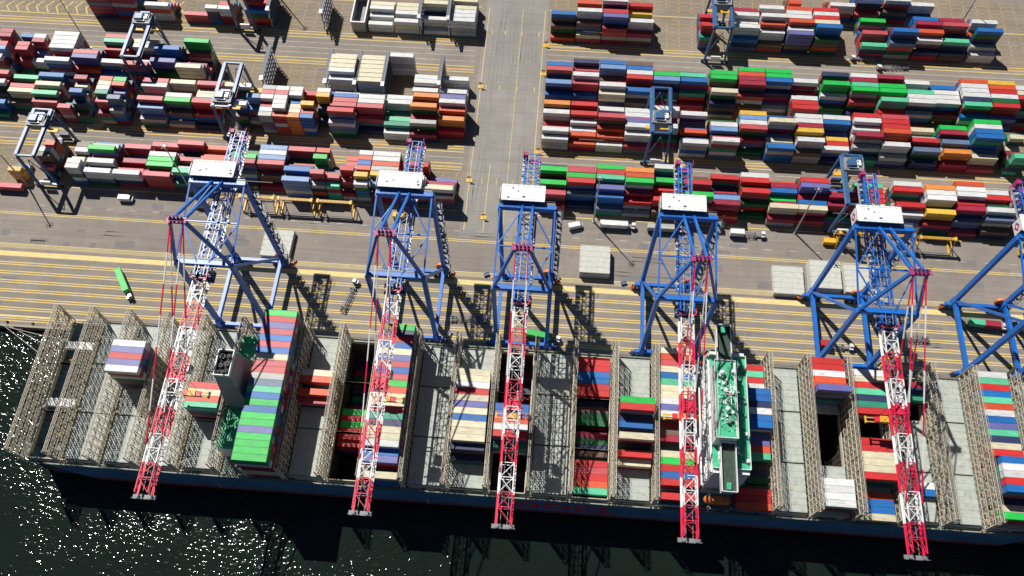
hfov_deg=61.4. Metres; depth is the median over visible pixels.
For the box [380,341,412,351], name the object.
shipping container
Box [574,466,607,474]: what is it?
shipping container
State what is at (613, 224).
shipping container
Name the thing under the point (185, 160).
shipping container
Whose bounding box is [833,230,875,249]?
yellow access frame
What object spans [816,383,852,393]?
shipping container
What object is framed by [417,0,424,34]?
reefer rack
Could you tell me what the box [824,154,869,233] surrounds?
yard gantry crane
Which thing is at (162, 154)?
shipping container
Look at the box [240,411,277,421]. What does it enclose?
shipping container
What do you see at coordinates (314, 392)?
shipping container
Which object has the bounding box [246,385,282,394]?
shipping container
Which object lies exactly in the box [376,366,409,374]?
shipping container
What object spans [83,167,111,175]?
shipping container
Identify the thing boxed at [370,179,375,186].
shipping container
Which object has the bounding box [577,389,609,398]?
shipping container
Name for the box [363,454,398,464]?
shipping container
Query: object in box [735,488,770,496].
shipping container
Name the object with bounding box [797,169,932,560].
gantry crane
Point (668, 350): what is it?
shipping container
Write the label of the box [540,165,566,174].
shipping container
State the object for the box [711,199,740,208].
shipping container
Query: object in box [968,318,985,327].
shipping container
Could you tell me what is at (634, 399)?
shipping container
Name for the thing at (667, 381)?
shipping container
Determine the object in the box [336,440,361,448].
shipping container
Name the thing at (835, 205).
shipping container
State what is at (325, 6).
reefer rack
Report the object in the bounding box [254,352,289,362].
shipping container
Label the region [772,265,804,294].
hatch panel
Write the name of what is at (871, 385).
shipping container
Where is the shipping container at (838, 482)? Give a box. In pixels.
[817,477,854,486]
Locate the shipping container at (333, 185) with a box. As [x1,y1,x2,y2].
[326,181,340,189]
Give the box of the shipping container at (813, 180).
[799,177,828,184]
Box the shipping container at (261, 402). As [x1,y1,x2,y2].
[243,398,279,407]
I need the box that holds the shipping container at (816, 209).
[798,204,827,213]
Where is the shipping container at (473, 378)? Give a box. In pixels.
[457,374,490,382]
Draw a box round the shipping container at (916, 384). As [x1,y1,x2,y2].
[891,380,922,387]
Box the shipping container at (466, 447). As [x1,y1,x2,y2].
[450,442,484,452]
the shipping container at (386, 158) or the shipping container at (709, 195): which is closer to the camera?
the shipping container at (709, 195)
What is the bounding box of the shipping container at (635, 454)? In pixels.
[617,449,651,459]
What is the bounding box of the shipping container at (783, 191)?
[768,187,796,196]
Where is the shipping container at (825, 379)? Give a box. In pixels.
[811,376,845,383]
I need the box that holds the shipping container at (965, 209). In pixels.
[954,205,985,214]
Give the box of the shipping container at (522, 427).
[493,422,527,430]
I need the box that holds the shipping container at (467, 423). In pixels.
[452,419,485,427]
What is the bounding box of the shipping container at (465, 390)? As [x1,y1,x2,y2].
[455,387,488,395]
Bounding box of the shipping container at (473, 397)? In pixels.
[455,393,488,401]
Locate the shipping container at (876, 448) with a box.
[859,444,893,452]
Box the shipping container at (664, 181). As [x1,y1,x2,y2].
[654,177,681,185]
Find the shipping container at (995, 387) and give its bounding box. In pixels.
[973,383,1009,391]
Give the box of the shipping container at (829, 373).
[811,369,845,377]
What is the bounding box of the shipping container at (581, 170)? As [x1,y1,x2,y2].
[568,167,595,173]
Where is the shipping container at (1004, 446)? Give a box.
[984,442,1021,450]
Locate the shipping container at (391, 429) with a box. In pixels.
[367,425,401,434]
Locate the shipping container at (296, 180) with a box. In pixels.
[281,175,310,184]
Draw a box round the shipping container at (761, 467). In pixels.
[751,463,766,470]
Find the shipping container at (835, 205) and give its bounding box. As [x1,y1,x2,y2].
[827,201,855,209]
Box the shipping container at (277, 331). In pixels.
[260,327,294,337]
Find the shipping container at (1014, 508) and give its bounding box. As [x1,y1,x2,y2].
[994,504,1023,512]
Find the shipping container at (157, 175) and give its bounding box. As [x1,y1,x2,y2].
[142,171,171,179]
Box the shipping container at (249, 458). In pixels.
[231,453,268,463]
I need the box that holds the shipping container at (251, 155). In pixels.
[231,152,257,160]
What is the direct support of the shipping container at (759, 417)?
on the container stacks
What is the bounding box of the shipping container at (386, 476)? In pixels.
[362,470,397,480]
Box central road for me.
[459,0,548,241]
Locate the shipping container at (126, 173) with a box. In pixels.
[112,169,141,177]
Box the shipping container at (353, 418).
[341,415,365,421]
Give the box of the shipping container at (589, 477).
[573,473,606,481]
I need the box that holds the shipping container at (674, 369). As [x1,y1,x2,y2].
[660,365,691,373]
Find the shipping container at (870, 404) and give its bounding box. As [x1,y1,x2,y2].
[852,400,887,408]
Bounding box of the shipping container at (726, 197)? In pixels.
[713,194,739,200]
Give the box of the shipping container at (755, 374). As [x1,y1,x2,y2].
[747,371,763,377]
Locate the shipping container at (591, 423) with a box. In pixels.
[576,418,607,428]
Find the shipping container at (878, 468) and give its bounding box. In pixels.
[862,464,896,473]
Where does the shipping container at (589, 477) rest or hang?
on the container stacks
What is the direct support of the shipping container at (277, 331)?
on the container stacks
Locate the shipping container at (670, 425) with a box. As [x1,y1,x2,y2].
[658,421,691,429]
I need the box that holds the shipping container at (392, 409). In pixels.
[371,405,404,414]
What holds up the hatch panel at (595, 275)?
on the hatch panel
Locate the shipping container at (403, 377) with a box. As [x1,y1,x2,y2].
[376,372,408,381]
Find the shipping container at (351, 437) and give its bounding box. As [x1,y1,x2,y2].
[337,433,362,440]
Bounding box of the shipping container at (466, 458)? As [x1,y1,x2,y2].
[450,453,484,463]
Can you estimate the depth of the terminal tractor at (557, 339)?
355.90 m
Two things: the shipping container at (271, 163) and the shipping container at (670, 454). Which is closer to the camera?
the shipping container at (670, 454)
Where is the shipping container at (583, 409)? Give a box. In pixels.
[576,406,607,413]
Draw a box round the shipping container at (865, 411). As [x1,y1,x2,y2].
[852,406,888,416]
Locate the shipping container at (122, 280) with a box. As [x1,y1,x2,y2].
[114,267,129,293]
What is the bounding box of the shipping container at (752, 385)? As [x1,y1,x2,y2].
[747,383,763,388]
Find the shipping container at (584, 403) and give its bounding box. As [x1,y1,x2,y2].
[576,400,607,407]
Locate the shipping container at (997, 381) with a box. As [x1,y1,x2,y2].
[972,377,1008,384]
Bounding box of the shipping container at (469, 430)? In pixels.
[451,426,485,434]
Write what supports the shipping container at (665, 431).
on the container stacks
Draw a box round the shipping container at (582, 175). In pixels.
[568,172,595,178]
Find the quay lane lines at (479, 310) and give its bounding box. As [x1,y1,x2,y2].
[0,211,1023,371]
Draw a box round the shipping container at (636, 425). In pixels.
[618,420,652,430]
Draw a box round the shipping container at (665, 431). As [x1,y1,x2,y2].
[658,428,691,436]
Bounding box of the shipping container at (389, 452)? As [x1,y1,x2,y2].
[364,447,399,457]
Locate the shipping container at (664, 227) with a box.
[647,223,674,231]
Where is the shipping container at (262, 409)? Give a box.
[242,404,278,415]
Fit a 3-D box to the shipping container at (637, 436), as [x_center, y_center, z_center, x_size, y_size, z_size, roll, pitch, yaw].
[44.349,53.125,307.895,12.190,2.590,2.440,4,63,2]
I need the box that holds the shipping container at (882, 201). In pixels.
[856,197,884,203]
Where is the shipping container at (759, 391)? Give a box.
[747,387,770,394]
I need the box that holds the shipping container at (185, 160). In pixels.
[178,156,200,163]
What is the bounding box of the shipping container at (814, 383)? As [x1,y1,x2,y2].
[811,382,845,387]
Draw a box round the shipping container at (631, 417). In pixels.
[618,414,652,422]
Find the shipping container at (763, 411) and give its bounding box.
[748,407,771,414]
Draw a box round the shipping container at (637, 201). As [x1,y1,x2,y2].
[623,197,650,206]
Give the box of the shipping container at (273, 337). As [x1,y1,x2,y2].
[258,334,293,344]
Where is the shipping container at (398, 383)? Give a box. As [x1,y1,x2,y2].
[388,380,407,388]
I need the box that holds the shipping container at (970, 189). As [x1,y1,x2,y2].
[955,186,985,192]
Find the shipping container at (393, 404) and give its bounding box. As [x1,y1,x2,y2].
[371,398,404,408]
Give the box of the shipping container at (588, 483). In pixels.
[573,479,606,488]
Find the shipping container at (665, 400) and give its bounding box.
[660,397,678,404]
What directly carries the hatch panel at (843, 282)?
on the hatch panel at (842, 283)
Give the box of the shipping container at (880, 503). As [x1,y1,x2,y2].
[857,498,894,507]
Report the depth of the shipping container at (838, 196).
374.16 m
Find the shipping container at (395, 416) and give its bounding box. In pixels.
[369,411,403,421]
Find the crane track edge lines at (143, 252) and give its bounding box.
[0,242,1022,311]
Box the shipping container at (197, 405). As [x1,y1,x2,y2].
[183,401,219,411]
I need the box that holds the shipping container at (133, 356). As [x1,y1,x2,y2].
[108,352,144,361]
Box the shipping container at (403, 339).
[381,335,413,345]
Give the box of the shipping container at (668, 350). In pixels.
[660,347,691,354]
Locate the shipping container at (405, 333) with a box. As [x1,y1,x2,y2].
[382,329,414,337]
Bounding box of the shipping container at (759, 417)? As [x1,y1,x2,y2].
[749,414,771,421]
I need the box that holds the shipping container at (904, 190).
[891,186,922,194]
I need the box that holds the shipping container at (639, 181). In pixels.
[625,177,653,185]
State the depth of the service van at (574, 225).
380.42 m
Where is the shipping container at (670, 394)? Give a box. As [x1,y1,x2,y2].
[660,391,686,398]
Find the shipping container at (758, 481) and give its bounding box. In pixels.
[744,476,767,485]
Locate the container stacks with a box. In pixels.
[0,0,1023,525]
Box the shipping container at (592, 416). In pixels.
[576,412,607,420]
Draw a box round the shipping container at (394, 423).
[368,418,402,427]
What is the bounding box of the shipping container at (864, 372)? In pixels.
[849,369,883,376]
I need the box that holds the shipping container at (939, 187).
[923,184,954,191]
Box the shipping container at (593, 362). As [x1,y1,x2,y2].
[578,359,609,366]
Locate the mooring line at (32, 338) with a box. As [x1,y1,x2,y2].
[6,324,72,357]
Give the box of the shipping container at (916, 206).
[894,201,925,210]
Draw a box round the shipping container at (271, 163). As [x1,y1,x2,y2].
[257,159,285,167]
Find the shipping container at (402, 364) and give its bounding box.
[378,360,410,368]
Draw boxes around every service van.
[117,194,133,202]
[392,212,406,219]
[568,221,582,229]
[822,238,837,244]
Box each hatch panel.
[260,229,294,257]
[260,232,295,257]
[261,233,295,258]
[579,245,609,274]
[579,265,608,275]
[579,274,609,276]
[579,276,608,278]
[771,266,798,295]
[771,275,796,297]
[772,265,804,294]
[806,263,839,292]
[806,265,838,293]
[807,262,840,291]
[808,260,841,289]
[808,261,841,290]
[840,267,851,294]
[841,266,875,294]
[842,264,876,293]
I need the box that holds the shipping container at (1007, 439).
[982,435,1020,443]
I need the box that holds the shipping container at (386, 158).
[372,156,400,162]
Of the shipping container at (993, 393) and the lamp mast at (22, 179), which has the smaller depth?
the shipping container at (993, 393)
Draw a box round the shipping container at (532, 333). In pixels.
[522,328,552,340]
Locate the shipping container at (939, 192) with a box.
[924,189,955,196]
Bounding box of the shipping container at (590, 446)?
[575,444,606,451]
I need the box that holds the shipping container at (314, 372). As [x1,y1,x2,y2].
[302,369,334,376]
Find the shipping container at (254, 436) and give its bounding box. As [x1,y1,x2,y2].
[236,432,272,442]
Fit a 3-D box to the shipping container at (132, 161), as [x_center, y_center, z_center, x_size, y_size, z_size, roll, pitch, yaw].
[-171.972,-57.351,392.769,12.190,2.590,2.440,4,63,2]
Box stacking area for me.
[0,0,1023,243]
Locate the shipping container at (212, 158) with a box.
[200,155,226,160]
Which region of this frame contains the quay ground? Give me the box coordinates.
[0,0,1023,381]
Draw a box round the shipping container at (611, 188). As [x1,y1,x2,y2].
[596,184,623,192]
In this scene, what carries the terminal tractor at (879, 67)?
on the quay ground
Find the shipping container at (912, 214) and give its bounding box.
[902,210,923,218]
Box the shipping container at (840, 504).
[819,499,856,509]
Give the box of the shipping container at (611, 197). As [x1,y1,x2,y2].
[595,192,623,201]
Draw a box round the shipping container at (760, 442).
[750,438,769,445]
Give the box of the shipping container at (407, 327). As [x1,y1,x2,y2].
[385,323,415,330]
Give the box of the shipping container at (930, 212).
[924,208,955,217]
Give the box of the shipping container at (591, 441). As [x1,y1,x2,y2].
[575,437,606,445]
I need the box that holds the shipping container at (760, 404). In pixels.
[748,400,771,407]
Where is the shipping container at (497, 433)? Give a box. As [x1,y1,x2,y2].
[493,429,526,439]
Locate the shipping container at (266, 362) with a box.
[252,359,288,368]
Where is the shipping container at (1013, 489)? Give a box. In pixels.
[1003,484,1023,493]
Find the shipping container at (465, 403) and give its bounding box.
[454,400,487,409]
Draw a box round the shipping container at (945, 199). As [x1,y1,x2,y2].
[925,194,956,203]
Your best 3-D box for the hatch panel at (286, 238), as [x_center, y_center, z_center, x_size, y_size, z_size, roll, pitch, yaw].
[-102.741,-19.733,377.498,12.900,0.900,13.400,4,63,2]
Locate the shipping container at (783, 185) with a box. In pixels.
[768,182,796,188]
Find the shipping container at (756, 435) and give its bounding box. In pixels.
[750,432,768,439]
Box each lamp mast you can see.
[0,154,28,185]
[60,0,91,47]
[161,143,192,192]
[592,175,603,222]
[793,186,821,233]
[963,0,975,18]
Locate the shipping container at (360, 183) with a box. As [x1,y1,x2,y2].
[353,180,368,187]
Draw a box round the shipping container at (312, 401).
[298,396,331,406]
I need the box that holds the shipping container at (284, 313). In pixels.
[264,309,298,319]
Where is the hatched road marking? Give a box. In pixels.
[0,0,186,20]
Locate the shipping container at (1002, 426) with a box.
[980,422,1017,430]
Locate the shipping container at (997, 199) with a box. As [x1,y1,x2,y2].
[984,195,1009,203]
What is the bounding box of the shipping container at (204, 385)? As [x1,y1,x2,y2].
[188,381,219,389]
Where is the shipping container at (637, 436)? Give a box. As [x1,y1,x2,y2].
[619,431,653,441]
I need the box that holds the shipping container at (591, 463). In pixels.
[574,459,607,467]
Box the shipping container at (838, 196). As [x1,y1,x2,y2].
[827,192,857,201]
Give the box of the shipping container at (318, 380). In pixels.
[300,375,333,384]
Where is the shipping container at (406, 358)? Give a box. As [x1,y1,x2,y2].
[378,353,411,362]
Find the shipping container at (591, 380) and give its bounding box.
[577,377,609,384]
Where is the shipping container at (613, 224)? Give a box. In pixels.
[600,219,627,228]
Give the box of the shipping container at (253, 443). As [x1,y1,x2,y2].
[234,439,271,449]
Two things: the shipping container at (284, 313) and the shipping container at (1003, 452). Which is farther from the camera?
the shipping container at (284, 313)
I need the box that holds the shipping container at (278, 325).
[261,321,295,330]
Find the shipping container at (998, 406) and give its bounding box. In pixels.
[978,402,1013,410]
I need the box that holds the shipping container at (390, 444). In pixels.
[365,438,399,448]
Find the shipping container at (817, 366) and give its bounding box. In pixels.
[810,363,844,370]
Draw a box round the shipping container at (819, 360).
[809,357,843,364]
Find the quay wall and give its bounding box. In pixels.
[0,326,67,331]
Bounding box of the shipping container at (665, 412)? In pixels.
[660,410,692,419]
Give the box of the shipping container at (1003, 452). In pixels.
[984,449,1022,457]
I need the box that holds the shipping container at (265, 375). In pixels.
[250,372,285,382]
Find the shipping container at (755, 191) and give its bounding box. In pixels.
[741,187,770,196]
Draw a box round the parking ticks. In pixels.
[43,205,1011,264]
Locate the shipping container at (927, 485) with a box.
[897,481,934,489]
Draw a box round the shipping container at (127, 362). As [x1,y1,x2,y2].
[106,358,142,368]
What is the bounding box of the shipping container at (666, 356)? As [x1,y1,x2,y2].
[660,353,691,360]
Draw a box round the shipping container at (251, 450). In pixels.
[232,446,270,455]
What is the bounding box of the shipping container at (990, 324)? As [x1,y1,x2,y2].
[983,320,1001,328]
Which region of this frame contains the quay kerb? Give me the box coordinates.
[0,324,66,329]
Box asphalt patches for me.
[0,195,1022,370]
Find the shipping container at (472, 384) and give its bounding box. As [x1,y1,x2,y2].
[456,380,489,390]
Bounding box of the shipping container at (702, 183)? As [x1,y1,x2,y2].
[683,179,711,187]
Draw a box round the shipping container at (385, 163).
[372,161,399,169]
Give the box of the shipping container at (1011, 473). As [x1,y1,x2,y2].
[1000,470,1023,478]
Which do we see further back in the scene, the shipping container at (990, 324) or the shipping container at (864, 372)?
the shipping container at (990, 324)
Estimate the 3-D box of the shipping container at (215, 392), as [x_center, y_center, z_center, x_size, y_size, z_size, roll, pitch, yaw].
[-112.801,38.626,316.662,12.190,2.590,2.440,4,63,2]
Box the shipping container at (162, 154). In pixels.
[149,151,177,159]
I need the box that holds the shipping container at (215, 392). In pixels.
[188,388,221,397]
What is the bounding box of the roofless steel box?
[350,0,370,31]
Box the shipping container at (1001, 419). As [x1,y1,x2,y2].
[978,415,1016,423]
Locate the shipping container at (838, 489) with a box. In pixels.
[818,484,854,493]
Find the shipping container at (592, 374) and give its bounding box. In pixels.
[578,371,609,378]
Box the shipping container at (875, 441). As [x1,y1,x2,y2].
[858,437,892,445]
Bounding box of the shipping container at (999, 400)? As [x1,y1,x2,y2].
[975,396,1012,403]
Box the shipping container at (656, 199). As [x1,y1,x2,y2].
[653,195,661,203]
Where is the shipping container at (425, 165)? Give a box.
[401,161,428,169]
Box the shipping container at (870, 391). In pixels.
[851,387,885,395]
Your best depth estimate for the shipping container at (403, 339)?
321.79 m
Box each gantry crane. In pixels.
[14,108,80,187]
[120,11,169,89]
[131,127,295,499]
[210,61,254,138]
[227,0,259,30]
[347,137,455,515]
[486,151,563,529]
[629,160,724,543]
[640,86,672,164]
[701,0,734,63]
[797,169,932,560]
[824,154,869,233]
[937,178,1023,380]
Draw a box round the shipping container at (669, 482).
[660,478,694,488]
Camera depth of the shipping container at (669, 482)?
301.81 m
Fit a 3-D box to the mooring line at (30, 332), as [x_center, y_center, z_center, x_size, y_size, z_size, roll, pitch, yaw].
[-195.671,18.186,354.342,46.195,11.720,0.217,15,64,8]
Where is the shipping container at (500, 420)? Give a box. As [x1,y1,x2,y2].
[494,416,527,424]
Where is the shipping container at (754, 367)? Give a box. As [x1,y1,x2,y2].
[746,364,762,371]
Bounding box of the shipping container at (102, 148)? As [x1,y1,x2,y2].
[87,144,116,152]
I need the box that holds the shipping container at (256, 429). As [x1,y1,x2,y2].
[237,425,274,435]
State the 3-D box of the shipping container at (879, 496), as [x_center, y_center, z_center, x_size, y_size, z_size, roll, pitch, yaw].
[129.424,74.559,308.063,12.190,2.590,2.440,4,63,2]
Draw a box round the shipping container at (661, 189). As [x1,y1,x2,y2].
[652,186,680,193]
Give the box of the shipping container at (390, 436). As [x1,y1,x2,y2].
[366,431,400,441]
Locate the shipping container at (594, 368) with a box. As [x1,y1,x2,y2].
[578,365,609,372]
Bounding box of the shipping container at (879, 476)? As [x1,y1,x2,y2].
[862,471,897,482]
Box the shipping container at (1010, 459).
[997,456,1023,463]
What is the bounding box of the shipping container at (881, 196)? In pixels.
[855,192,883,198]
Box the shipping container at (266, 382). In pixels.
[248,378,283,387]
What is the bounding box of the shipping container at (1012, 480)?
[1001,477,1023,485]
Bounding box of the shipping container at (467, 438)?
[450,433,484,443]
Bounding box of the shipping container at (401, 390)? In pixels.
[373,386,406,395]
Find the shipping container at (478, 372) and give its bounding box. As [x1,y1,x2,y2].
[457,368,490,377]
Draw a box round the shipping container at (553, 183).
[539,179,565,187]
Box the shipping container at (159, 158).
[147,156,176,163]
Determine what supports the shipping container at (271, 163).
on the container stacks
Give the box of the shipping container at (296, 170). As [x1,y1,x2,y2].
[283,165,311,174]
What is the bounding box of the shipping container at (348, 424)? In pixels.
[340,421,364,428]
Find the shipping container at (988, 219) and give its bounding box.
[983,215,1014,224]
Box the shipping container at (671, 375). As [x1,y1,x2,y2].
[660,372,691,379]
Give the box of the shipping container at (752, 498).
[735,494,770,503]
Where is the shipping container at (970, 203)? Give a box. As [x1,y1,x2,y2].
[953,200,984,206]
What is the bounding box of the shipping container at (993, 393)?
[974,390,1011,397]
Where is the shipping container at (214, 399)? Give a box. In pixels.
[185,395,220,404]
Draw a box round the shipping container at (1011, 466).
[999,463,1023,470]
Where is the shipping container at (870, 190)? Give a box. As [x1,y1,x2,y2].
[853,187,883,193]
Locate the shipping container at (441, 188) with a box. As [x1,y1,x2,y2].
[425,184,452,192]
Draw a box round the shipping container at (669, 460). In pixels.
[660,457,693,465]
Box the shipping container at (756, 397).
[748,394,770,401]
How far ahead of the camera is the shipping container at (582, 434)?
326.15 m
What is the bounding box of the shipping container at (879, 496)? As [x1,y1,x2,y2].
[856,492,892,500]
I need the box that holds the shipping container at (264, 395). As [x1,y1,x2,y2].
[245,391,281,401]
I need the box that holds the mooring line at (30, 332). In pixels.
[1,325,77,341]
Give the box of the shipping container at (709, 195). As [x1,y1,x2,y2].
[685,191,713,199]
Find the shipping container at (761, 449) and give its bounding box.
[750,445,769,452]
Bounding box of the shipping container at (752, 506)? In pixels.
[735,501,771,511]
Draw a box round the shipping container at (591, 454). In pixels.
[574,450,606,458]
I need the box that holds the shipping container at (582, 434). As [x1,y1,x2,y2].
[575,431,606,439]
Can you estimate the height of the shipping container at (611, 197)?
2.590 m
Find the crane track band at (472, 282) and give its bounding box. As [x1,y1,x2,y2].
[0,250,1023,383]
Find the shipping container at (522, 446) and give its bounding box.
[493,440,526,450]
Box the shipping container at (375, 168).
[371,165,399,170]
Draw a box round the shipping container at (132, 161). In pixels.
[120,157,146,166]
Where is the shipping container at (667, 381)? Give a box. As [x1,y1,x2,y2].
[660,378,692,385]
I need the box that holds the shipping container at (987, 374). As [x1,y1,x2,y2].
[970,371,1007,378]
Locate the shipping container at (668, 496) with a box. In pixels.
[660,492,694,502]
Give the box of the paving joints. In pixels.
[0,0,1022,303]
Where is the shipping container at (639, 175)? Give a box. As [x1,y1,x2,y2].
[625,172,653,179]
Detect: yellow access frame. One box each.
[238,194,279,213]
[277,196,316,216]
[316,198,355,218]
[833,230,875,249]
[872,234,915,252]
[914,235,957,255]
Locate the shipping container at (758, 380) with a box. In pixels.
[747,377,763,383]
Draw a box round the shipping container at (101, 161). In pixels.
[86,157,116,166]
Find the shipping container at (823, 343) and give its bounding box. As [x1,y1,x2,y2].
[819,339,829,347]
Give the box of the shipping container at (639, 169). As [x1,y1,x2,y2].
[625,167,653,173]
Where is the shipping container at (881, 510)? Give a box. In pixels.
[857,506,894,514]
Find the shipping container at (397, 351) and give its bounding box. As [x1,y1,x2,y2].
[380,347,412,356]
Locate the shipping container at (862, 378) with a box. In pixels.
[849,375,884,382]
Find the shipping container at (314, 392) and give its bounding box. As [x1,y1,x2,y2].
[298,387,331,397]
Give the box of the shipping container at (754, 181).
[740,177,769,185]
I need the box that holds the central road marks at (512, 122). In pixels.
[463,8,545,233]
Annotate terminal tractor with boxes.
[122,271,133,300]
[340,278,359,311]
[450,315,487,322]
[526,335,560,343]
[600,223,635,230]
[729,231,765,238]
[820,343,854,351]
[850,55,882,60]
[876,64,908,70]
[890,334,929,343]
[967,321,1006,330]
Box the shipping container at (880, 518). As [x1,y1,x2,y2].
[858,512,895,522]
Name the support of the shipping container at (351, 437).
on the container stacks
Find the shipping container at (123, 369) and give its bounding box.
[104,364,140,374]
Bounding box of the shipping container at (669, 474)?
[660,471,694,479]
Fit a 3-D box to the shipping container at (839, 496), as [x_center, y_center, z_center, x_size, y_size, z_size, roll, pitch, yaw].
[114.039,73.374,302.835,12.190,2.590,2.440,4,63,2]
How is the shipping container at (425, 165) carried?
on the container stacks
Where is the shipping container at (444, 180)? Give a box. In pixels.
[430,177,457,183]
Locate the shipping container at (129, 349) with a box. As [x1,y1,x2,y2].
[110,345,146,355]
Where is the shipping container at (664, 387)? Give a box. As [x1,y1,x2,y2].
[660,384,692,391]
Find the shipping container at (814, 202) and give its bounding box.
[797,199,826,205]
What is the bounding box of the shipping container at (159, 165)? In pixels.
[146,161,174,169]
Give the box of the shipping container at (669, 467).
[660,464,693,472]
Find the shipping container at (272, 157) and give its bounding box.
[258,154,286,161]
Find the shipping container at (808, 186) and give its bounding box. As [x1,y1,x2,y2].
[799,182,829,191]
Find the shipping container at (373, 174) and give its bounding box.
[370,170,378,178]
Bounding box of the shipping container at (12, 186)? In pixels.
[0,182,24,190]
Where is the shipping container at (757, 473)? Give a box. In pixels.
[750,470,767,477]
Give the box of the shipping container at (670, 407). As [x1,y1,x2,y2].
[660,403,678,410]
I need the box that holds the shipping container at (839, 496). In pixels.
[818,492,855,500]
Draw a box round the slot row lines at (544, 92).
[0,0,1023,240]
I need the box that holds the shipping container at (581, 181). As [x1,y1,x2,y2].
[567,177,594,186]
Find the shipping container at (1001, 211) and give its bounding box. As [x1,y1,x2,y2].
[985,207,1015,215]
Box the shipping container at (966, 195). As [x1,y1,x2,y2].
[956,191,986,200]
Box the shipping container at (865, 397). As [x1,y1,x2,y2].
[852,394,886,401]
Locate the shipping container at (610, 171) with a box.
[597,169,624,174]
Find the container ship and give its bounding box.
[3,303,1023,545]
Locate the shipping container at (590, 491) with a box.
[573,486,606,496]
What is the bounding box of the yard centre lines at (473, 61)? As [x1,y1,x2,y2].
[3,26,1019,189]
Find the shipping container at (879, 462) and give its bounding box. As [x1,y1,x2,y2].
[861,458,895,466]
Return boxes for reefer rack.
[259,44,277,84]
[265,0,281,26]
[319,0,332,29]
[322,48,334,87]
[352,50,363,92]
[380,50,392,95]
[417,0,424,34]
[437,54,446,93]
[446,0,453,35]
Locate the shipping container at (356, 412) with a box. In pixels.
[342,408,366,415]
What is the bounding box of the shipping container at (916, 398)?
[890,393,922,402]
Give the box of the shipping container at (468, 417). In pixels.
[452,413,486,421]
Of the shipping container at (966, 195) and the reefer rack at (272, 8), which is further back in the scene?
the reefer rack at (272, 8)
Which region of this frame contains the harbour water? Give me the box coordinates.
[0,328,1023,575]
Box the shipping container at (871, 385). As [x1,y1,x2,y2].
[852,381,884,388]
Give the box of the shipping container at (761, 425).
[749,420,772,430]
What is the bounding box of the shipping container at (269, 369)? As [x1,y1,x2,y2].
[251,365,286,374]
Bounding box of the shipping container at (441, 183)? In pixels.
[428,181,454,186]
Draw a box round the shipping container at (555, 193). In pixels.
[545,189,565,197]
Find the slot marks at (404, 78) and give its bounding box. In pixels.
[0,0,1022,227]
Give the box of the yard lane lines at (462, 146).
[0,0,1023,244]
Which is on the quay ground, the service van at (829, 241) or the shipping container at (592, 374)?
the service van at (829, 241)
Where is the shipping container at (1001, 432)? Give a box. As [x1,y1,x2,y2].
[981,428,1018,436]
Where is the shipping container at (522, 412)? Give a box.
[495,409,528,417]
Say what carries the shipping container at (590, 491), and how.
on the container stacks
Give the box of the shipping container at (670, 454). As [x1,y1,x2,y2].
[660,450,693,458]
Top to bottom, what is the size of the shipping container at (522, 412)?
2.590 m
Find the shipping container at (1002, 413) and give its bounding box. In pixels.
[977,409,1014,416]
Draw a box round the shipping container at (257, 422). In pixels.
[239,418,275,428]
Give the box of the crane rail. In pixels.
[0,248,1023,375]
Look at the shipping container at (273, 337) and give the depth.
316.66 m
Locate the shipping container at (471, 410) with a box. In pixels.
[453,406,487,414]
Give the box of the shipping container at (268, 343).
[257,340,291,349]
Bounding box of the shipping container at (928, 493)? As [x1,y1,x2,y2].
[898,488,935,497]
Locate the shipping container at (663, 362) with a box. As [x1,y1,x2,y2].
[660,359,691,366]
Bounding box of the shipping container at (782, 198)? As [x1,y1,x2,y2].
[766,196,795,201]
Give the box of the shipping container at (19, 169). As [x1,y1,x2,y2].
[7,166,24,173]
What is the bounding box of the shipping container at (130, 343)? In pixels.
[112,339,148,349]
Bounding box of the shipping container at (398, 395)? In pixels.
[372,392,405,402]
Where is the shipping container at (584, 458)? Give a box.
[574,457,606,461]
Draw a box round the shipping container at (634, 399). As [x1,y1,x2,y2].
[620,396,654,403]
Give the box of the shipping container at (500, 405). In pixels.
[495,403,528,410]
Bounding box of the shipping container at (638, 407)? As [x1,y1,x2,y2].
[620,402,654,412]
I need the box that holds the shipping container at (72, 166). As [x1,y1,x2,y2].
[64,163,81,170]
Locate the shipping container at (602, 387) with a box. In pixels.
[577,383,609,390]
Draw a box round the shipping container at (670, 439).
[658,434,691,444]
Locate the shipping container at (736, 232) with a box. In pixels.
[729,228,744,236]
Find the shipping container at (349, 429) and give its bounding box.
[339,427,363,434]
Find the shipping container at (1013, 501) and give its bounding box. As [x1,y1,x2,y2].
[994,497,1023,505]
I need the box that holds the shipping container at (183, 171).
[171,167,189,175]
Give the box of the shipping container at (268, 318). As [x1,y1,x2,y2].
[263,315,297,325]
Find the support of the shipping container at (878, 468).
on the container stacks
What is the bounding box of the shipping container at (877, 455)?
[860,451,894,459]
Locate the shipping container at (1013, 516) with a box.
[995,512,1023,521]
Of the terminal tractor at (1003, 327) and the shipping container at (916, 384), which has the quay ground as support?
the terminal tractor at (1003, 327)
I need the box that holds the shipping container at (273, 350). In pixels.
[255,346,290,355]
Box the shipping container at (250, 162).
[230,157,256,166]
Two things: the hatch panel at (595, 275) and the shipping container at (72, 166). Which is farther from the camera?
the shipping container at (72, 166)
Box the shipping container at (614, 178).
[596,174,624,182]
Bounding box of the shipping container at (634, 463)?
[617,458,650,468]
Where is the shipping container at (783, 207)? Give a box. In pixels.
[769,202,798,211]
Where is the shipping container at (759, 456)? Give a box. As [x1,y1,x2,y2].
[751,452,770,461]
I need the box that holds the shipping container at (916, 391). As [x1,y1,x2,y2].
[889,386,922,394]

